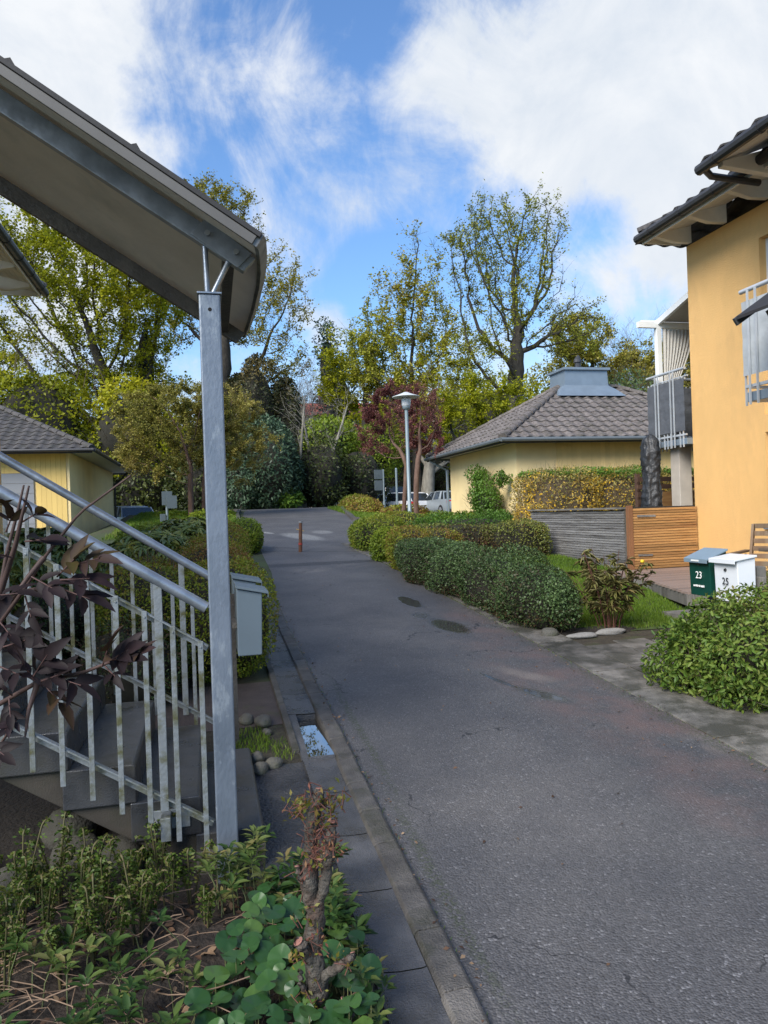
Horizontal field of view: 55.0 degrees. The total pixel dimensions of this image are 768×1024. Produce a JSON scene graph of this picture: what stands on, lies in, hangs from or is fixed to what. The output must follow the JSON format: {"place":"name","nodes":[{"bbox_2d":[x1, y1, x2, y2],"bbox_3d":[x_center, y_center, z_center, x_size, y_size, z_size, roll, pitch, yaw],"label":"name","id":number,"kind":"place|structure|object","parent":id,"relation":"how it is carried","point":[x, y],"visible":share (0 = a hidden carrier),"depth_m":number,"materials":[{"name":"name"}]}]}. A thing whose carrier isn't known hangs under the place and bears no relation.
{"place":"outdoors","nodes":[
{"label":"outdoors","id":0,"kind":"place"},
{"bbox_2d":[155,681,282,731],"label":"pavement","id":1,"kind":"structure","parent":0,"point":[255,699],"depth_m":5.54,"materials":[{"name":"concrete"}]},
{"bbox_2d":[247,762,388,1023],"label":"pavement","id":2,"kind":"structure","parent":0,"point":[274,786],"depth_m":3.81,"materials":[{"name":"concrete"}]},
{"bbox_2d":[311,316,360,441],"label":"pine","id":3,"kind":"object","parent":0,"point":[325,344],"visible":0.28,"depth_m":58.04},
{"bbox_2d":[3,511,705,1019],"bbox_3d":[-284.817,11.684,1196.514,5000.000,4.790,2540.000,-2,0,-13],"label":"ground","id":4,"kind":"structure","parent":0,"point":[261,675],"depth_m":6.52,"materials":[{"name":"soil"}]},
{"bbox_2d":[0,223,48,534],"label":"apartment house","id":5,"kind":"structure","parent":4,"relation":"on","point":[19,276],"depth_m":12.21,"materials":[{"name":"yellow paint"}]},
{"bbox_2d":[0,527,88,623],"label":"rhododendron","id":6,"kind":"object","parent":4,"relation":"on","point":[16,575],"visible":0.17,"depth_m":8.60,"materials":[{"name":"green plant"}]},
{"bbox_2d":[0,404,133,533],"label":"garage building","id":7,"kind":"structure","parent":4,"relation":"on","point":[84,470],"depth_m":21.99,"materials":[{"name":"tile"}]},
{"bbox_2d":[1,473,34,532],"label":"garage door","id":8,"kind":"structure","parent":7,"relation":"in","point":[9,481],"depth_m":21.63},
{"bbox_2d":[0,475,156,766],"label":"elder shrub","id":9,"kind":"object","parent":4,"relation":"on","point":[53,669],"visible":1,"depth_m":1.61,"materials":[{"name":"purple plant"}]},
{"bbox_2d":[0,196,195,449],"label":"tree","id":10,"kind":"object","parent":4,"relation":"on","point":[50,241],"visible":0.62,"depth_m":40.47,"materials":[{"name":"green plant"}]},
{"bbox_2d":[1,622,198,683],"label":"mulch","id":11,"kind":"object","parent":4,"relation":"on","point":[77,669],"visible":0.04,"depth_m":6.66,"materials":[{"name":"brown soil"}]},
{"bbox_2d":[20,586,191,703],"bbox_3d":[-2.527,1.108,6.278,0.944,0.892,2.636,-2,0,-40],"label":"shrub","id":12,"kind":"object","parent":11,"relation":"on","point":[127,693],"visible":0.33,"depth_m":5.54,"materials":[{"name":"green plant"}]},
{"bbox_2d":[0,779,243,1023],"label":"soil","id":13,"kind":"structure","parent":4,"relation":"on","point":[20,808],"depth_m":3.52,"materials":[{"name":"soil"}]},
{"bbox_2d":[0,870,35,968],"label":"fern","id":14,"kind":"object","parent":13,"relation":"on","point":[20,886],"visible":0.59,"depth_m":2.66,"materials":[{"name":"green plant"}]},
{"bbox_2d":[5,816,53,925],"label":"fern","id":15,"kind":"object","parent":13,"relation":"on","point":[27,872],"visible":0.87,"depth_m":2.85,"materials":[{"name":"green plant"}]},
{"bbox_2d":[30,863,71,949],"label":"fern","id":16,"kind":"object","parent":13,"relation":"on","point":[48,895],"visible":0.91,"depth_m":2.76,"materials":[{"name":"green plant"}]},
{"bbox_2d":[26,810,76,904],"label":"fern","id":17,"kind":"object","parent":13,"relation":"on","point":[64,852],"visible":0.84,"depth_m":3.00,"materials":[{"name":"green plant"}]},
{"bbox_2d":[40,808,97,849],"bbox_3d":[-1.530,1.539,3.579,0.253,0.212,0.233,-2,0,-39],"label":"boulder","id":18,"kind":"object","parent":13,"relation":"on","point":[76,820],"visible":0.3,"depth_m":3.50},
{"bbox_2d":[49,839,102,936],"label":"fern","id":19,"kind":"object","parent":13,"relation":"on","point":[83,852],"visible":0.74,"depth_m":2.85,"materials":[{"name":"green plant"}]},
{"bbox_2d":[49,833,104,882],"bbox_3d":[-1.367,1.565,3.313,0.240,0.223,0.252,-2,0,-13],"label":"boulder","id":20,"kind":"object","parent":13,"relation":"on","point":[75,838],"visible":0.23,"depth_m":3.25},
{"bbox_2d":[101,835,146,875],"bbox_3d":[-1.174,1.557,3.325,0.198,0.203,0.192,-2,0,-13],"label":"boulder","id":21,"kind":"object","parent":13,"relation":"on","point":[124,843],"visible":0.18,"depth_m":3.28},
{"bbox_2d":[105,836,149,905],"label":"fern","id":22,"kind":"object","parent":13,"relation":"on","point":[136,854],"visible":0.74,"depth_m":3.01,"materials":[{"name":"green plant"}]},
{"bbox_2d":[135,810,175,881],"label":"fern","id":23,"kind":"object","parent":13,"relation":"on","point":[151,827],"visible":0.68,"depth_m":3.15,"materials":[{"name":"green plant"}]},
{"bbox_2d":[0,452,265,874],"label":"staircase","id":24,"kind":"structure","parent":4,"relation":"on","point":[124,769],"depth_m":3.21,"materials":[{"name":"metal"}]},
{"bbox_2d":[0,55,266,883],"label":"stair canopy","id":25,"kind":"object","parent":4,"relation":"on","point":[75,174],"visible":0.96,"depth_m":3.19,"materials":[{"name":"metal"}]},
{"bbox_2d":[87,516,205,630],"bbox_3d":[-2.700,0.735,9.339,1.494,1.362,3.289,-2,0,4],"label":"rhododendron","id":26,"kind":"object","parent":4,"relation":"on","point":[172,533],"visible":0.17,"depth_m":8.20,"materials":[{"name":"green plant"}]},
{"bbox_2d":[93,442,234,511],"bbox_3d":[-13.004,-1.865,40.802,13.702,6.009,5.430,-2,0,42],"label":"rhododendron","id":27,"kind":"object","parent":4,"relation":"on","point":[134,490],"visible":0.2,"depth_m":38.28,"materials":[{"name":"green plant"}]},
{"bbox_2d":[0,900,332,1023],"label":"soil","id":28,"kind":"structure","parent":4,"relation":"on","point":[151,1002],"depth_m":2.59,"materials":[{"name":"soil"}]},
{"bbox_2d":[0,893,36,1001],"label":"fern","id":29,"kind":"object","parent":28,"relation":"on","point":[19,930],"visible":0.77,"depth_m":2.49,"materials":[{"name":"green plant"}]},
{"bbox_2d":[35,913,89,989],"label":"fern","id":30,"kind":"object","parent":28,"relation":"on","point":[51,933],"visible":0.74,"depth_m":2.52,"materials":[{"name":"green plant"}]},
{"bbox_2d":[76,841,119,920],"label":"fern","id":31,"kind":"object","parent":28,"relation":"on","point":[108,876],"visible":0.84,"depth_m":2.88,"materials":[{"name":"green plant"}]},
{"bbox_2d":[70,872,126,966],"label":"fern","id":32,"kind":"object","parent":28,"relation":"on","point":[83,889],"visible":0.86,"depth_m":2.65,"materials":[{"name":"green plant"}]},
{"bbox_2d":[88,882,139,960],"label":"fern","id":33,"kind":"object","parent":28,"relation":"on","point":[128,920],"visible":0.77,"depth_m":2.66,"materials":[{"name":"green plant"}]},
{"bbox_2d":[113,850,165,944],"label":"fern","id":34,"kind":"object","parent":28,"relation":"on","point":[147,900],"visible":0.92,"depth_m":2.78,"materials":[{"name":"green plant"}]},
{"bbox_2d":[125,866,169,926],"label":"fern","id":35,"kind":"object","parent":28,"relation":"on","point":[160,872],"visible":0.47,"depth_m":2.84,"materials":[{"name":"green plant"}]},
{"bbox_2d":[145,852,184,912],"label":"fern","id":36,"kind":"object","parent":28,"relation":"on","point":[170,855],"visible":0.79,"depth_m":2.95,"materials":[{"name":"green plant"}]},
{"bbox_2d":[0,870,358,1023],"bbox_3d":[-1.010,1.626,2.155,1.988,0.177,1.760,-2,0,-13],"label":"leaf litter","id":37,"kind":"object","parent":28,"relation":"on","point":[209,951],"visible":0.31,"depth_m":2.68,"materials":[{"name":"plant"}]},
{"bbox_2d":[0,876,366,1023],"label":"dead stalks","id":38,"kind":"object","parent":28,"relation":"on","point":[39,999],"visible":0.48,"depth_m":2.52,"materials":[{"name":"plant"}]},
{"bbox_2d":[167,839,215,903],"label":"fern","id":39,"kind":"object","parent":28,"relation":"on","point":[189,851],"visible":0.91,"depth_m":2.99,"materials":[{"name":"green plant"}]},
{"bbox_2d":[1,837,384,1023],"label":"pachysandra stems","id":40,"kind":"object","parent":28,"relation":"on","point":[222,914],"visible":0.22,"depth_m":2.58,"materials":[{"name":"plant"}]},
{"bbox_2d":[0,823,397,1023],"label":"pachysandra ground cover","id":41,"kind":"object","parent":40,"relation":"attached to","point":[338,906],"visible":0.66,"depth_m":2.55,"materials":[{"name":"green plant"}]},
{"bbox_2d":[195,883,219,927],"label":"fern","id":42,"kind":"object","parent":28,"relation":"on","point":[209,897],"visible":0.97,"depth_m":2.81,"materials":[{"name":"green plant"}]},
{"bbox_2d":[184,881,385,1023],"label":"round leaf ground cover","id":43,"kind":"object","parent":28,"relation":"on","point":[268,958],"visible":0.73,"depth_m":2.38,"materials":[{"name":"plant"}]},
{"bbox_2d":[281,777,357,1009],"bbox_3d":[-0.197,1.265,2.278,0.216,0.918,0.194,-2,0,-13],"label":"pruned shrub","id":44,"kind":"object","parent":28,"relation":"on","point":[315,892],"visible":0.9,"depth_m":2.27,"materials":[{"name":"brown plant"}]},
{"bbox_2d":[101,509,237,539],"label":"grass","id":45,"kind":"structure","parent":4,"relation":"on","point":[146,516],"depth_m":24.74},
{"bbox_2d":[108,377,241,515],"bbox_3d":[-7.195,-2.231,25.709,4.556,5.154,3.951,-2,0,-13],"label":"tree","id":46,"kind":"object","parent":4,"relation":"on","point":[142,428],"visible":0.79,"depth_m":25.13,"materials":[{"name":"green plant"}]},
{"bbox_2d":[90,520,280,683],"bbox_3d":[-2.286,0.772,8.717,1.706,1.382,6.217,-2,0,-13],"label":"shrub","id":47,"kind":"object","parent":4,"relation":"on","point":[240,562],"visible":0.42,"depth_m":6.15,"materials":[{"name":"green plant"}]},
{"bbox_2d":[145,168,325,411],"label":"tree","id":48,"kind":"object","parent":4,"relation":"on","point":[224,199],"visible":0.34,"depth_m":51.81,"materials":[{"name":"green plant"}]},
{"bbox_2d":[187,381,284,510],"bbox_3d":[-5.761,-2.325,27.222,3.335,5.117,3.477,-2,0,44],"label":"tree","id":49,"kind":"object","parent":4,"relation":"on","point":[234,449],"visible":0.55,"depth_m":26.87,"materials":[{"name":"green plant"}]},
{"bbox_2d":[228,517,263,553],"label":"shrub","id":50,"kind":"object","parent":4,"relation":"on","point":[251,527],"visible":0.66,"depth_m":15.09,"materials":[{"name":"green plant"}]},
{"bbox_2d":[223,352,282,453],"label":"yew","id":51,"kind":"object","parent":4,"relation":"on","point":[252,378],"visible":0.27,"depth_m":41.39,"materials":[{"name":"green plant"}]},
{"bbox_2d":[206,724,301,764],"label":"soil","id":52,"kind":"structure","parent":4,"relation":"on","point":[278,731],"depth_m":4.78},
{"bbox_2d":[230,594,238,743],"bbox_3d":[-0.974,1.033,4.797,0.032,1.000,0.600,-2,0,-13],"label":"letter box stand","id":53,"kind":"object","parent":52,"relation":"on","point":[234,656],"visible":0.64,"depth_m":4.78,"materials":[{"name":"metal"}]},
{"bbox_2d":[234,581,268,655],"bbox_3d":[-0.832,0.659,4.628,0.197,0.430,0.336,-2,0,-13],"label":"letter box","id":54,"kind":"object","parent":53,"relation":"attached to","point":[248,607],"visible":1,"depth_m":4.48,"materials":[{"name":"grey metal"}]},
{"bbox_2d":[235,726,270,752],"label":"grass","id":55,"kind":"structure","parent":52,"relation":"on","point":[266,747],"depth_m":4.77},
{"bbox_2d":[226,413,305,509],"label":"rhododendron","id":56,"kind":"object","parent":4,"relation":"on","point":[275,477],"visible":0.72,"depth_m":35.60,"materials":[{"name":"plant"}]},
{"bbox_2d":[262,649,299,754],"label":"kerb","id":57,"kind":"structure","parent":4,"relation":"on","point":[291,737],"depth_m":5.32,"materials":[{"name":"concrete"}]},
{"bbox_2d":[270,376,307,452],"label":"yew","id":58,"kind":"object","parent":4,"relation":"on","point":[288,382],"visible":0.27,"depth_m":42.15,"materials":[{"name":"green plant"}]},
{"bbox_2d":[289,713,334,761],"bbox_3d":[-0.484,1.529,4.879,0.220,0.176,0.860,-2,0,-13],"label":"gutter","id":59,"kind":"object","parent":4,"relation":"on","point":[294,720],"visible":0.33,"depth_m":4.82,"materials":[{"name":"concrete"}]},
{"bbox_2d":[298,719,333,756],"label":"water","id":60,"kind":"structure","parent":59,"relation":"in","point":[316,742],"depth_m":4.83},
{"bbox_2d":[267,349,362,440],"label":"tree","id":61,"kind":"object","parent":4,"relation":"on","point":[311,407],"visible":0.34,"depth_m":49.50,"materials":[{"name":"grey plant"}]},
{"bbox_2d":[298,413,405,481],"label":"shrub","id":62,"kind":"object","parent":4,"relation":"on","point":[347,444],"visible":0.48,"depth_m":41.80,"materials":[{"name":"green plant"}]},
{"bbox_2d":[266,606,450,1023],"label":"gutter","id":63,"kind":"object","parent":4,"relation":"on","point":[414,998],"visible":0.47,"depth_m":3.04,"materials":[{"name":"concrete"}]},
{"bbox_2d":[292,431,456,507],"bbox_3d":[-0.143,-2.401,47.521,8.588,5.865,22.308,-2,0,31],"label":"evergreen hedge","id":64,"kind":"object","parent":4,"relation":"on","point":[332,478],"visible":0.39,"depth_m":38.45,"materials":[{"name":"green plant"}]},
{"bbox_2d":[265,597,489,1023],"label":"kerb","id":65,"kind":"structure","parent":4,"relation":"on","point":[460,1001],"depth_m":3.17,"materials":[{"name":"concrete"}]},
{"bbox_2d":[368,522,393,561],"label":"shrub","id":66,"kind":"object","parent":4,"relation":"on","point":[377,546],"visible":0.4,"depth_m":13.51,"materials":[{"name":"green plant"}]},
{"bbox_2d":[338,493,429,513],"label":"mound shrub","id":67,"kind":"object","parent":4,"relation":"on","point":[358,502],"visible":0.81,"depth_m":26.66,"materials":[{"name":"green plant"}]},
{"bbox_2d":[351,377,426,510],"bbox_3d":[0.242,-2.112,24.631,2.290,4.852,2.002,-2,0,34],"label":"tree","id":68,"kind":"object","parent":4,"relation":"on","point":[384,391],"visible":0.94,"depth_m":24.48,"materials":[{"name":"red plant"}]},
{"bbox_2d":[346,510,434,550],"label":"shrub","id":69,"kind":"object","parent":4,"relation":"on","point":[362,530],"visible":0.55,"depth_m":15.49,"materials":[{"name":"green plant"}]},
{"bbox_2d":[392,392,419,511],"bbox_3d":[0.667,-1.318,20.359,0.770,3.990,0.770,-2,0,-13],"label":"street lamp","id":70,"kind":"object","parent":4,"relation":"on","point":[405,398],"visible":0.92,"depth_m":20.31,"materials":[{"name":"metal"}]},
{"bbox_2d":[337,219,482,491],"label":"tree","id":71,"kind":"object","parent":4,"relation":"on","point":[392,341],"visible":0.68,"depth_m":43.51,"materials":[{"name":"green plant"}]},
{"bbox_2d":[383,377,445,513],"bbox_3d":[1.009,-2.043,23.649,2.402,4.797,1.758,-2,0,-13],"label":"tree","id":72,"kind":"object","parent":4,"relation":"on","point":[416,441],"visible":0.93,"depth_m":23.49,"materials":[{"name":"red plant"}]},
{"bbox_2d":[384,524,463,569],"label":"shrub","id":73,"kind":"object","parent":4,"relation":"on","point":[401,532],"visible":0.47,"depth_m":12.63,"materials":[{"name":"green plant"}]},
{"bbox_2d":[393,352,470,514],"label":"tree","id":74,"kind":"object","parent":4,"relation":"on","point":[430,470],"visible":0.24,"depth_m":43.37,"materials":[{"name":"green plant"}]},
{"bbox_2d":[408,509,517,526],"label":"shrub","id":75,"kind":"object","parent":4,"relation":"on","point":[492,517],"visible":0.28,"depth_m":16.09,"materials":[{"name":"green plant"}]},
{"bbox_2d":[391,518,553,558],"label":"hedge","id":76,"kind":"object","parent":4,"relation":"on","point":[530,533],"visible":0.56,"depth_m":13.64,"materials":[{"name":"green plant"}]},
{"bbox_2d":[422,368,549,488],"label":"shrubbery","id":77,"kind":"object","parent":4,"relation":"on","point":[530,395],"visible":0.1,"depth_m":54.01,"materials":[{"name":"green plant"}]},
{"bbox_2d":[463,463,512,514],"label":"climbing shrub","id":78,"kind":"object","parent":4,"relation":"on","point":[484,500],"visible":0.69,"depth_m":19.76,"materials":[{"name":"green plant"}]},
{"bbox_2d":[393,536,583,633],"bbox_3d":[1.164,0.820,9.764,0.974,0.963,4.928,-2,0,-18],"label":"hedge","id":79,"kind":"object","parent":4,"relation":"on","point":[535,594],"visible":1,"depth_m":8.63,"materials":[{"name":"green plant"}]},
{"bbox_2d":[431,172,612,410],"bbox_3d":[7.448,-8.900,39.970,8.664,18.281,7.791,-2,0,34],"label":"tree","id":80,"kind":"object","parent":4,"relation":"on","point":[514,361],"visible":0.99,"depth_m":39.65,"materials":[{"name":"green plant"}]},
{"bbox_2d":[424,355,693,512],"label":"service building","id":81,"kind":"structure","parent":4,"relation":"on","point":[578,414],"depth_m":20.07,"materials":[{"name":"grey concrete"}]},
{"bbox_2d":[528,507,627,570],"bbox_3d":[3.464,0.611,13.495,0.150,1.345,3.540,-2,0,-13],"label":"slat fence","id":82,"kind":"object","parent":4,"relation":"on","point":[575,533],"visible":0.56,"depth_m":12.93,"materials":[{"name":"grey wood"}]},
{"bbox_2d":[502,554,689,630],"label":"lawn","id":83,"kind":"structure","parent":4,"relation":"on","point":[647,627],"depth_m":8.56,"materials":[{"name":"plant"}]},
{"bbox_2d":[566,548,655,627],"bbox_3d":[2.271,0.833,7.716,0.874,0.887,0.956,-2,0,-42],"label":"peony","id":84,"kind":"object","parent":83,"relation":"on","point":[593,588],"visible":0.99,"depth_m":7.63,"materials":[{"name":"green plant"}]},
{"bbox_2d":[505,460,694,521],"bbox_3d":[5.625,-0.202,16.947,6.389,2.035,1.577,-2,0,-19],"label":"forsythia hedge","id":85,"kind":"object","parent":4,"relation":"on","point":[592,487],"visible":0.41,"depth_m":16.15,"materials":[{"name":"yellow plant"}]},
{"bbox_2d":[557,627,674,645],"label":"soil","id":86,"kind":"structure","parent":4,"relation":"on","point":[609,639],"depth_m":7.45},
{"bbox_2d":[607,356,655,391],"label":"willow","id":87,"kind":"object","parent":4,"relation":"on","point":[636,387],"visible":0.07,"depth_m":43.79,"materials":[{"name":"green plant"}]},
{"bbox_2d":[604,334,690,391],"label":"tree","id":88,"kind":"object","parent":4,"relation":"on","point":[648,364],"visible":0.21,"depth_m":53.60,"materials":[{"name":"green plant"}]},
{"bbox_2d":[640,434,662,506],"bbox_3d":[4.588,-0.195,12.600,0.600,2.280,0.600,-2,0,-13],"label":"closed parasol","id":89,"kind":"object","parent":4,"relation":"on","point":[650,463],"visible":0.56,"depth_m":12.48,"materials":[{"name":"black fabric"}]},
{"bbox_2d":[626,505,697,569],"bbox_3d":[4.473,0.540,11.809,1.245,1.320,0.088,-2,0,-13],"label":"slat fence","id":90,"kind":"object","parent":4,"relation":"on","point":[658,537],"visible":0.81,"depth_m":11.78,"materials":[{"name":"orange wood"}]},
{"bbox_2d":[634,474,694,506],"bbox_3d":[5.916,0.176,14.057,2.501,1.850,0.598,-2,0,-25],"label":"slat fence","id":91,"kind":"object","parent":4,"relation":"on","point":[666,497],"visible":0.13,"depth_m":13.77,"materials":[{"name":"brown wood"}]},
{"bbox_2d":[604,567,767,605],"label":"deck","id":92,"kind":"structure","parent":4,"relation":"on","point":[673,584],"depth_m":9.78,"materials":[{"name":"brown wood"}]},
{"bbox_2d":[633,114,767,569],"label":"apartment house","id":93,"kind":"structure","parent":4,"relation":"on","point":[717,411],"depth_m":11.14,"materials":[{"name":"yellow paint"}]},
{"bbox_2d":[636,292,689,441],"bbox_3d":[5.812,-2.436,12.707,2.650,2.378,0.978,-2,0,-13],"label":"balcony pergola","id":94,"kind":"object","parent":93,"relation":"on","point":[672,322],"visible":0.45,"depth_m":12.89,"materials":[{"name":"metal"}]},
{"bbox_2d":[662,608,750,626],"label":"patio","id":95,"kind":"structure","parent":4,"relation":"on","point":[675,613],"depth_m":8.30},
{"bbox_2d":[726,523,767,606],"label":"garden chair","id":96,"kind":"object","parent":95,"relation":"on","point":[753,540],"visible":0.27,"depth_m":8.55,"materials":[{"name":"brown wood"}]},
{"bbox_2d":[0,0,767,505],"label":"sky","id":97,"kind":"structure","parent":0,"point":[348,119],"materials":[{"name":"blue"}]},
{"bbox_2d":[243,508,767,1023],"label":"road","id":98,"kind":"structure","parent":0,"point":[653,890],"depth_m":3.86,"materials":[{"name":"asphalt"}]},
{"bbox_2d":[341,543,767,766],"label":"pavement","id":99,"kind":"structure","parent":0,"point":[619,662],"depth_m":5.72,"materials":[{"name":"concrete"}]},
{"bbox_2d":[639,581,767,713],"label":"bush","id":100,"kind":"object","parent":99,"relation":"on","point":[728,657],"visible":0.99,"depth_m":5.42,"materials":[{"name":"green plant"}]},
{"bbox_2d":[707,566,766,630],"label":"letter box stand","id":101,"kind":"object","parent":99,"relation":"on","point":[760,573],"visible":0.18,"depth_m":6.13,"materials":[{"name":"grey metal"}]},
{"bbox_2d":[684,547,727,596],"bbox_3d":[2.853,0.532,6.535,0.222,0.414,0.316,-2,0,-13],"label":"letter box","id":102,"kind":"object","parent":101,"relation":"attached to","point":[702,574],"visible":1,"depth_m":6.49,"materials":[{"name":"green metal"}]},
{"bbox_2d":[708,553,756,602],"bbox_3d":[2.918,0.552,6.165,0.217,0.390,0.321,-2,0,-13],"label":"letter box","id":103,"kind":"object","parent":101,"relation":"attached to","point":[734,570],"visible":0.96,"depth_m":6.06,"materials":[{"name":"white metal"}]},
{"label":"parking lot","id":104,"kind":"structure","parent":0,"visible":0},
{"bbox_2d":[0,327,186,481],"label":"shrub","id":105,"kind":"object","parent":104,"relation":"on","point":[51,402],"visible":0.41,"depth_m":37.78,"materials":[{"name":"green plant"}]},
{"label":"parking lot","id":106,"kind":"structure","parent":0,"visible":0},
{"bbox_2d":[311,315,418,433],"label":"tree","id":107,"kind":"object","parent":106,"relation":"on","point":[331,382],"visible":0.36,"depth_m":46.32,"materials":[{"name":"green plant"}]},
{"bbox_2d":[427,366,528,446],"bbox_3d":[3.896,-2.858,30.966,4.472,6.400,2.820,-2,0,-34],"label":"tree","id":108,"kind":"object","parent":106,"relation":"on","point":[479,406],"visible":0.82,"depth_m":30.21,"materials":[{"name":"green plant"}]},
{"bbox_2d":[539,299,643,380],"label":"tree","id":109,"kind":"object","parent":106,"relation":"on","point":[620,358],"visible":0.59,"depth_m":49.28,"materials":[{"name":"green plant"}]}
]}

